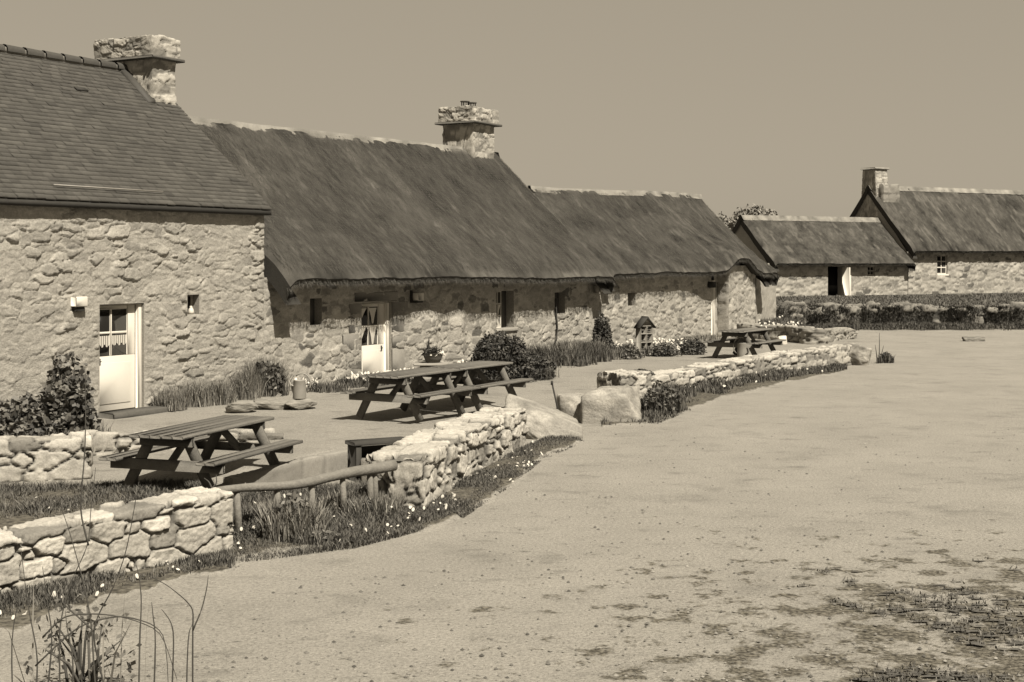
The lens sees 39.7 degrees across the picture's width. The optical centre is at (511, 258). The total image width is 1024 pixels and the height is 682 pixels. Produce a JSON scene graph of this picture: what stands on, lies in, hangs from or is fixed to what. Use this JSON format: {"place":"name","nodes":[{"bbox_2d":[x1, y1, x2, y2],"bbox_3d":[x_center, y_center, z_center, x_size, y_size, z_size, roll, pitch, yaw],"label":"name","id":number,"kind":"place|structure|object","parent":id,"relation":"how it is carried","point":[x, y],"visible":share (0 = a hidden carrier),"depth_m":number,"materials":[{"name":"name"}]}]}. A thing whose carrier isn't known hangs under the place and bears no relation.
{"place":"outdoors","nodes":[
{"label":"outdoors","id":0,"kind":"place"},
{"bbox_2d":[0,563,227,631],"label":"grass verge","id":1,"kind":"structure","parent":0,"point":[23,622],"depth_m":12.69,"materials":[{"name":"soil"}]},
{"bbox_2d":[0,560,199,619],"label":"daisy flowers","id":2,"kind":"object","parent":1,"relation":"on","point":[54,593],"visible":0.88,"depth_m":12.43,"materials":[{"name":"white plant"}]},
{"bbox_2d":[0,546,235,617],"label":"verge weeds","id":3,"kind":"object","parent":1,"relation":"on","point":[223,557],"visible":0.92,"depth_m":12.76,"materials":[{"name":"green plant"}]},
{"bbox_2d":[230,478,455,561],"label":"grass","id":4,"kind":"structure","parent":0,"point":[428,514],"depth_m":15.75,"materials":[{"name":"green plant"}]},
{"bbox_2d":[0,336,875,486],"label":"terrace","id":5,"kind":"structure","parent":0,"point":[329,422],"depth_m":24.84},
{"bbox_2d":[0,391,61,436],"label":"flowering bush","id":6,"kind":"object","parent":5,"relation":"on","point":[18,419],"visible":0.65,"depth_m":21.15,"materials":[{"name":"green plant"}]},
{"bbox_2d":[0,431,93,482],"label":"dry stone wall","id":7,"kind":"structure","parent":5,"relation":"on","point":[59,456],"depth_m":18.18,"materials":[{"name":"stone"}]},
{"bbox_2d":[31,351,112,435],"bbox_3d":[-6.821,2.142,21.806,1.421,1.435,1.321,0,0,0],"label":"flowering bush","id":8,"kind":"object","parent":5,"relation":"on","point":[65,395],"visible":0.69,"depth_m":21.55,"materials":[{"name":"green plant"}]},
{"bbox_2d":[0,476,217,528],"bbox_3d":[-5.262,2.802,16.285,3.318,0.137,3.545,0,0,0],"label":"grass","id":9,"kind":"structure","parent":5,"relation":"on","point":[144,487],"depth_m":17.11,"materials":[{"name":"green plant"}]},
{"bbox_2d":[0,35,271,418],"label":"stone house","id":10,"kind":"structure","parent":5,"relation":"on","point":[135,207],"depth_m":25.80,"materials":[{"name":"stone"}]},
{"bbox_2d":[100,305,134,411],"bbox_3d":[-7.053,1.755,25.005,0.114,1.850,1.120,0,0,30],"label":"door","id":11,"kind":"structure","parent":10,"relation":"in","point":[117,322],"depth_m":25.12,"materials":[{"name":"white paint"}]},
{"bbox_2d":[187,295,192,313],"bbox_3d":[-6.141,0.865,26.718,0.040,0.370,0.320,0,0,30],"label":"small window","id":12,"kind":"structure","parent":10,"relation":"in","point":[189,297],"depth_m":26.81,"materials":[{"name":"black glass"}]},
{"bbox_2d":[188,306,193,313],"bbox_3d":[-6.044,0.970,26.685,0.120,0.160,0.120,0,0,0],"label":"white ornament","id":13,"kind":"object","parent":10,"relation":"in","point":[190,310],"visible":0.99,"depth_m":26.65,"materials":[{"name":"ceramic"}]},
{"bbox_2d":[80,428,283,455],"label":"dry stone wall","id":14,"kind":"structure","parent":5,"relation":"on","point":[107,443],"depth_m":20.81,"materials":[{"name":"stone"}]},
{"bbox_2d":[98,415,302,488],"bbox_3d":[-3.927,2.522,18.154,1.618,0.778,2.315,0,0,19],"label":"picnic table","id":15,"kind":"object","parent":5,"relation":"on","point":[190,438],"visible":0.99,"depth_m":17.52,"materials":[{"name":"brown wood"}]},
{"bbox_2d":[150,355,295,410],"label":"wall foot grass","id":16,"kind":"structure","parent":5,"relation":"on","point":[246,385],"depth_m":26.52,"materials":[{"name":"plant"}]},
{"bbox_2d":[225,401,257,412],"bbox_3d":[-4.823,2.656,25.352,0.581,0.199,0.359,0,0,-17],"label":"edging stone","id":17,"kind":"object","parent":5,"relation":"on","point":[241,406],"visible":1,"depth_m":25.21,"materials":[{"name":"stone"}]},
{"bbox_2d":[254,398,290,409],"bbox_3d":[-4.372,2.658,25.854,0.702,0.194,0.368,0,0,-17],"label":"edging stone","id":18,"kind":"object","parent":5,"relation":"on","point":[271,403],"visible":0.9,"depth_m":25.72,"materials":[{"name":"stone"}]},
{"bbox_2d":[255,358,295,396],"bbox_3d":[-4.798,2.359,28.025,1.199,0.795,1.042,0,0,0],"label":"leafy plant","id":19,"kind":"object","parent":5,"relation":"on","point":[276,389],"visible":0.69,"depth_m":27.82,"materials":[{"name":"green plant"}]},
{"bbox_2d":[285,398,316,409],"bbox_3d":[-3.848,2.650,25.844,0.609,0.191,0.386,0,0,-17],"label":"edging stone","id":20,"kind":"object","parent":5,"relation":"on","point":[300,404],"visible":1,"depth_m":25.70,"materials":[{"name":"stone"}]},
{"bbox_2d":[288,373,310,398],"bbox_3d":[-3.900,2.323,25.902,0.428,0.474,0.248,0,0,38],"label":"watering can","id":21,"kind":"object","parent":20,"relation":"on","point":[298,388],"visible":1,"depth_m":25.80,"materials":[{"name":"metal"}]},
{"bbox_2d":[345,436,403,481],"bbox_3d":[-1.825,2.785,19.334,0.850,0.630,0.320,0,0,-30],"label":"garden bench","id":22,"kind":"object","parent":5,"relation":"on","point":[358,449],"visible":0.47,"depth_m":19.17,"materials":[{"name":"brown wood"}]},
{"bbox_2d":[290,369,468,392],"bbox_3d":[-2.094,2.583,32.137,1.214,0.303,8.125,0,0,30],"label":"flower bed","id":23,"kind":"object","parent":5,"relation":"on","point":[342,384],"visible":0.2,"depth_m":29.70,"materials":[{"name":"green plant"}]},
{"bbox_2d":[292,359,466,386],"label":"daisy flowers","id":24,"kind":"object","parent":23,"relation":"on","point":[357,376],"visible":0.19,"depth_m":30.56,"materials":[{"name":"white plant"}]},
{"bbox_2d":[188,101,616,389],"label":"thatched house","id":25,"kind":"structure","parent":5,"relation":"on","point":[382,254],"depth_m":33.94,"materials":[{"name":"plant"}]},
{"bbox_2d":[362,303,383,373],"bbox_3d":[-3.140,1.850,31.741,0.114,1.660,0.980,0,0,30],"label":"door","id":26,"kind":"structure","parent":25,"relation":"in","point":[372,314],"depth_m":31.80,"materials":[{"name":"white paint"}]},
{"bbox_2d":[496,291,500,327],"bbox_3d":[-0.379,1.320,36.498,0.040,0.960,0.360,0,0,30],"label":"window","id":27,"kind":"structure","parent":25,"relation":"in","point":[498,293],"depth_m":36.54,"materials":[{"name":"white paint"}]},
{"bbox_2d":[340,367,479,422],"bbox_3d":[-1.737,2.342,24.434,1.618,0.778,1.930,0,0,30],"label":"picnic table","id":28,"kind":"object","parent":5,"relation":"on","point":[397,381],"visible":1,"depth_m":24.07,"materials":[{"name":"brown wood"}]},
{"bbox_2d":[413,362,449,384],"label":"stone plinth","id":29,"kind":"structure","parent":5,"relation":"on","point":[422,364],"depth_m":29.95,"materials":[{"name":"stone"}]},
{"bbox_2d":[421,338,444,362],"bbox_3d":[-1.668,1.948,30.196,0.519,0.544,0.494,0,0,-26],"label":"flower basket","id":30,"kind":"object","parent":29,"relation":"on","point":[431,354],"visible":1,"depth_m":30.08,"materials":[{"name":"wicker"}]},
{"bbox_2d":[408,361,532,410],"bbox_3d":[-0.776,2.343,26.132,1.618,0.777,1.939,0,0,30],"label":"picnic table","id":31,"kind":"object","parent":5,"relation":"on","point":[465,378],"visible":0.79,"depth_m":25.91,"materials":[{"name":"brown wood"}]},
{"bbox_2d":[468,330,539,380],"bbox_3d":[-0.181,2.168,31.974,1.733,1.154,1.518,0,0,-19],"label":"dark shrub","id":32,"kind":"object","parent":5,"relation":"on","point":[502,347],"visible":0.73,"depth_m":31.60,"materials":[{"name":"green plant"}]},
{"bbox_2d":[510,352,559,378],"bbox_3d":[0.478,2.431,32.387,1.476,0.615,1.219,0,0,0],"label":"dark shrub","id":33,"kind":"object","parent":5,"relation":"on","point":[541,363],"visible":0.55,"depth_m":32.15,"materials":[{"name":"green plant"}]},
{"bbox_2d":[526,338,615,367],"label":"tall bed grass","id":34,"kind":"structure","parent":5,"relation":"on","point":[561,358],"depth_m":36.89,"materials":[{"name":"plant"}]},
{"bbox_2d":[530,338,630,359],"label":"ornamental grass","id":35,"kind":"structure","parent":5,"relation":"on","point":[605,344],"depth_m":37.38,"materials":[{"name":"plant"}]},
{"bbox_2d":[591,311,614,350],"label":"round shrub","id":36,"kind":"object","parent":5,"relation":"on","point":[601,330],"visible":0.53,"depth_m":39.57,"materials":[{"name":"green plant"}]},
{"bbox_2d":[621,343,644,358],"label":"plant","id":37,"kind":"object","parent":5,"relation":"on","point":[631,353],"visible":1,"depth_m":38.44,"materials":[{"name":"green plant"}]},
{"bbox_2d":[634,316,655,350],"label":"insect hotel","id":38,"kind":"structure","parent":5,"relation":"on","point":[644,326],"depth_m":39.96,"materials":[{"name":"brown wood"}]},
{"bbox_2d":[613,339,680,356],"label":"daisy bed","id":39,"kind":"object","parent":5,"relation":"on","point":[622,347],"visible":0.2,"depth_m":40.18,"materials":[{"name":"green plant"}]},
{"bbox_2d":[616,337,685,349],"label":"daisy flowers","id":40,"kind":"object","parent":39,"relation":"on","point":[655,342],"visible":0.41,"depth_m":42.02,"materials":[{"name":"white plant"}]},
{"bbox_2d":[528,185,773,344],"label":"thatched cottage","id":41,"kind":"structure","parent":5,"relation":"on","point":[677,264],"depth_m":46.53,"materials":[{"name":"plant"}]},
{"bbox_2d":[646,341,682,355],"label":"plant","id":42,"kind":"object","parent":5,"relation":"on","point":[669,348],"visible":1,"depth_m":39.57,"materials":[{"name":"green plant"}]},
{"bbox_2d":[614,333,720,346],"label":"wall foot weeds","id":43,"kind":"object","parent":5,"relation":"on","point":[705,337],"depth_m":46.45,"materials":[{"name":"green plant"}]},
{"bbox_2d":[679,338,707,353],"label":"plant","id":44,"kind":"object","parent":5,"relation":"on","point":[692,346],"visible":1,"depth_m":40.44,"materials":[{"name":"green plant"}]},
{"bbox_2d":[733,337,748,356],"bbox_3d":[6.252,2.408,38.312,0.506,0.584,0.308,0,0,-38],"label":"watering can","id":45,"kind":"object","parent":5,"relation":"on","point":[742,350],"visible":0.81,"depth_m":38.18,"materials":[{"name":"metal"}]},
{"bbox_2d":[703,328,785,357],"bbox_3d":[6.424,2.343,39.009,1.618,0.776,2.013,0,0,32],"label":"picnic table","id":46,"kind":"object","parent":5,"relation":"on","point":[751,344],"visible":0.99,"depth_m":38.62,"materials":[{"name":"brown wood"}]},
{"bbox_2d":[777,336,786,343],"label":"white stone","id":47,"kind":"object","parent":5,"relation":"on","point":[783,337],"visible":0.69,"depth_m":46.28,"materials":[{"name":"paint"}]},
{"bbox_2d":[736,322,857,344],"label":"dry stone wall","id":48,"kind":"structure","parent":5,"relation":"on","point":[811,335],"depth_m":47.34,"materials":[{"name":"stone"}]},
{"bbox_2d":[758,317,806,325],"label":"planter flowers","id":49,"kind":"object","parent":48,"relation":"in","point":[780,321],"visible":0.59,"depth_m":53.10,"materials":[{"name":"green plant"}]},
{"bbox_2d":[759,315,801,327],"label":"daisy flowers","id":50,"kind":"object","parent":49,"relation":"on","point":[777,323],"visible":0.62,"depth_m":50.35,"materials":[{"name":"white plant"}]},
{"bbox_2d":[0,263,1023,681],"bbox_3d":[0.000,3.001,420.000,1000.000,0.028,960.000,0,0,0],"label":"ground","id":51,"kind":"structure","parent":0,"point":[950,397],"depth_m":13.78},
{"bbox_2d":[0,582,148,681],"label":"foreground weed","id":52,"kind":"object","parent":51,"relation":"on","point":[79,675],"visible":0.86,"depth_m":9.72,"materials":[{"name":"green plant"}]},
{"bbox_2d":[11,375,208,681],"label":"bare shrub","id":53,"kind":"object","parent":51,"relation":"on","point":[193,625],"visible":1,"depth_m":9.00,"materials":[{"name":"brown plant"}]},
{"bbox_2d":[0,486,233,593],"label":"dry stone wall","id":54,"kind":"structure","parent":51,"relation":"on","point":[173,526],"depth_m":13.46,"materials":[{"name":"stone"}]},
{"bbox_2d":[204,475,216,487],"bbox_3d":[-3.233,2.603,15.200,0.142,0.571,0.026,0,0,0],"label":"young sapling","id":55,"kind":"object","parent":51,"relation":"on","point":[210,483],"visible":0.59,"depth_m":15.19,"materials":[{"name":"brown plant"}]},
{"bbox_2d":[223,449,347,492],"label":"stone wall","id":56,"kind":"structure","parent":51,"relation":"on","point":[308,466],"depth_m":18.98,"materials":[{"name":"stone"}]},
{"bbox_2d":[231,435,582,564],"bbox_3d":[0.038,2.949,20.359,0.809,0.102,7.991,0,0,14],"label":"verge grass","id":57,"kind":"structure","parent":51,"relation":"on","point":[474,479],"depth_m":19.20,"materials":[{"name":"green plant"}]},
{"bbox_2d":[233,501,263,527],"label":"lavender clump","id":58,"kind":"object","parent":57,"relation":"on","point":[246,515],"visible":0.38,"depth_m":15.66,"materials":[{"name":"green plant"}]},
{"bbox_2d":[248,491,338,542],"bbox_3d":[-2.361,2.753,15.133,1.046,0.561,0.918,0,0,14],"label":"lavender clump","id":59,"kind":"object","parent":57,"relation":"on","point":[279,520],"visible":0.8,"depth_m":14.97,"materials":[{"name":"green plant"}]},
{"bbox_2d":[213,459,397,532],"bbox_3d":[-2.291,2.751,15.909,0.142,0.746,2.528,0,0,45],"label":"log fence","id":60,"kind":"object","parent":57,"relation":"on","point":[372,470],"visible":0.72,"depth_m":15.96,"materials":[{"name":"brown wood"}]},
{"bbox_2d":[285,525,360,545],"bbox_3d":[-1.987,2.932,14.888,0.820,0.196,0.457,0,0,0],"label":"lavender clump","id":61,"kind":"object","parent":57,"relation":"on","point":[314,537],"visible":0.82,"depth_m":14.80,"materials":[{"name":"green plant"}]},
{"bbox_2d":[237,482,446,548],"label":"daisy flowers","id":62,"kind":"object","parent":57,"relation":"on","point":[387,524],"visible":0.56,"depth_m":16.09,"materials":[{"name":"white plant"}]},
{"bbox_2d":[316,487,406,517],"bbox_3d":[-1.764,2.871,16.518,1.052,0.338,0.836,0,0,-21],"label":"lavender clump","id":63,"kind":"object","parent":57,"relation":"on","point":[384,502],"visible":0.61,"depth_m":16.39,"materials":[{"name":"green plant"}]},
{"bbox_2d":[432,439,542,503],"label":"daisy flowers","id":64,"kind":"object","parent":57,"relation":"on","point":[454,495],"visible":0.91,"depth_m":19.36,"materials":[{"name":"white plant"}]},
{"bbox_2d":[365,407,528,507],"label":"dry stone wall","id":65,"kind":"structure","parent":51,"relation":"on","point":[440,458],"depth_m":18.64,"materials":[{"name":"stone"}]},
{"bbox_2d":[504,394,582,439],"bbox_3d":[0.538,2.860,23.973,1.356,1.069,1.075,0,0,0],"label":"boulder","id":66,"kind":"object","parent":51,"relation":"on","point":[543,420],"visible":0.41,"depth_m":23.67,"materials":[{"name":"stone"}]},
{"bbox_2d":[551,381,558,409],"bbox_3d":[0.775,2.528,25.153,0.178,0.710,0.044,0,0,0],"label":"iron rod","id":67,"kind":"object","parent":51,"relation":"on","point":[554,395],"visible":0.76,"depth_m":25.14,"materials":[{"name":"grey metal"}]},
{"bbox_2d":[114,422,1023,681],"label":"road pebbles","id":68,"kind":"object","parent":51,"relation":"on","point":[588,657],"visible":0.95,"depth_m":11.74,"materials":[{"name":"gravel"}]},
{"bbox_2d":[556,393,585,421],"bbox_3d":[1.245,2.869,26.313,0.856,0.748,0.712,0,0,0],"label":"boulder","id":69,"kind":"object","parent":51,"relation":"on","point":[568,403],"visible":0.27,"depth_m":25.99,"materials":[{"name":"stone"}]},
{"bbox_2d":[579,386,641,423],"bbox_3d":[1.799,2.777,26.066,1.210,0.840,0.548,0,0,-6],"label":"boulder","id":70,"kind":"object","parent":51,"relation":"on","point":[598,405],"visible":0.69,"depth_m":25.82,"materials":[{"name":"stone"}]},
{"bbox_2d":[597,368,651,399],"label":"dry stone wall","id":71,"kind":"structure","parent":51,"relation":"on","point":[640,380],"depth_m":27.57,"materials":[{"name":"stone"}]},
{"bbox_2d":[716,211,731,227],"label":"distant tree","id":72,"kind":"object","parent":51,"relation":"on","point":[725,221],"visible":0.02,"depth_m":167.32,"materials":[{"name":"green plant"}]},
{"bbox_2d":[602,369,846,427],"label":"long verge","id":73,"kind":"structure","parent":51,"relation":"on","point":[706,398],"depth_m":31.07,"materials":[{"name":"soil"}]},
{"bbox_2d":[602,404,690,424],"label":"stub verge","id":74,"kind":"structure","parent":73,"relation":"on","point":[652,416],"depth_m":26.27,"materials":[{"name":"green plant"}]},
{"bbox_2d":[639,380,688,413],"bbox_3d":[2.861,2.668,27.438,1.110,0.651,1.085,0,0,-36],"label":"bush","id":75,"kind":"object","parent":73,"relation":"on","point":[667,399],"visible":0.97,"depth_m":27.23,"materials":[{"name":"green plant"}]},
{"bbox_2d":[652,362,847,402],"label":"long wall verge","id":76,"kind":"structure","parent":73,"relation":"on","point":[714,386],"depth_m":33.99,"materials":[{"name":"green plant"}]},
{"bbox_2d":[651,344,851,386],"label":"dry stone wall","id":77,"kind":"structure","parent":51,"relation":"on","point":[737,367],"depth_m":35.91,"materials":[{"name":"stone"}]},
{"bbox_2d":[725,204,777,230],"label":"distant tree","id":78,"kind":"object","parent":51,"relation":"on","point":[755,210],"visible":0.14,"depth_m":154.30,"materials":[{"name":"green plant"}]},
{"bbox_2d":[756,259,779,322],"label":"thatched annex","id":79,"kind":"object","parent":51,"relation":"on","point":[765,301],"visible":0.19,"depth_m":54.77,"materials":[{"name":"stone"}]},
{"bbox_2d":[839,319,860,330],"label":"spiky plant","id":80,"kind":"object","parent":51,"relation":"on","point":[852,325],"visible":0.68,"depth_m":53.34,"materials":[{"name":"green plant"}]},
{"bbox_2d":[839,343,871,364],"bbox_3d":[9.723,2.786,40.125,0.934,0.769,0.820,0,0,0],"label":"boulder","id":81,"kind":"object","parent":51,"relation":"on","point":[860,355],"visible":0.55,"depth_m":39.77,"materials":[{"name":"stone"}]},
{"bbox_2d":[875,333,883,363],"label":"dry weed","id":82,"kind":"object","parent":51,"relation":"on","point":[878,360],"visible":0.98,"depth_m":40.49,"materials":[{"name":"beige plant"}]},
{"bbox_2d":[877,351,895,362],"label":"wall shrub","id":83,"kind":"object","parent":51,"relation":"on","point":[887,357],"visible":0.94,"depth_m":40.69,"materials":[{"name":"green plant"}]},
{"bbox_2d":[776,300,1023,328],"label":"stone bank","id":84,"kind":"structure","parent":51,"relation":"on","point":[936,316],"depth_m":60.57,"materials":[{"name":"plant"}]},
{"bbox_2d":[795,306,1005,307],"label":"bank grass","id":85,"kind":"structure","parent":84,"relation":"on","point":[913,307],"depth_m":60.42,"materials":[{"name":"grey plant"}]},
{"bbox_2d":[797,557,1023,681],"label":"road weeds","id":86,"kind":"object","parent":51,"relation":"on","point":[948,666],"visible":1,"depth_m":11.55,"materials":[{"name":"green plant"}]},
{"bbox_2d":[799,560,1023,681],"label":"road clods","id":87,"kind":"object","parent":51,"relation":"on","point":[951,629],"visible":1,"depth_m":11.50,"materials":[{"name":"brown soil"}]},
{"bbox_2d":[962,336,984,340],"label":"road stone","id":88,"kind":"object","parent":51,"relation":"on","point":[977,338],"visible":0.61,"depth_m":51.13,"materials":[{"name":"beige stone"}]},
{"bbox_2d":[0,0,1023,252],"label":"sky","id":89,"kind":"structure","parent":0,"point":[781,106],"materials":[{"name":"beige"}]},
{"bbox_2d":[776,292,1023,306],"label":"field","id":90,"kind":"structure","parent":0,"point":[978,297],"depth_m":95.58,"materials":[{"name":"green plant"}]},
{"bbox_2d":[732,215,915,296],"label":"barn","id":91,"kind":"structure","parent":90,"relation":"on","point":[817,255],"depth_m":103.51,"materials":[{"name":"stone"}]},
{"bbox_2d":[828,266,837,295],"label":"doorway","id":92,"kind":"structure","parent":91,"relation":"in","point":[832,270],"depth_m":103.40,"materials":[{"name":"black"}]},
{"bbox_2d":[842,267,850,295],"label":"open door","id":93,"kind":"structure","parent":91,"relation":"in","point":[846,271],"depth_m":102.95,"materials":[{"name":"white paint"}]},
{"bbox_2d":[868,267,873,274],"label":"window","id":94,"kind":"structure","parent":91,"relation":"in","point":[870,269],"depth_m":104.84,"materials":[{"name":"black glass"}]},
{"bbox_2d":[850,167,1023,293],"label":"tall barn","id":95,"kind":"structure","parent":90,"relation":"on","point":[956,240],"depth_m":110.41,"materials":[{"name":"stone"}]},
{"bbox_2d":[937,255,945,273],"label":"window","id":96,"kind":"structure","parent":95,"relation":"in","point":[941,259],"depth_m":108.47,"materials":[{"name":"white paint"}]},
{"bbox_2d":[804,320,1023,330],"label":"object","id":97,"kind":"structure","parent":0,"point":[923,326],"depth_m":59.63,"materials":[{"name":"plant"}]}
]}

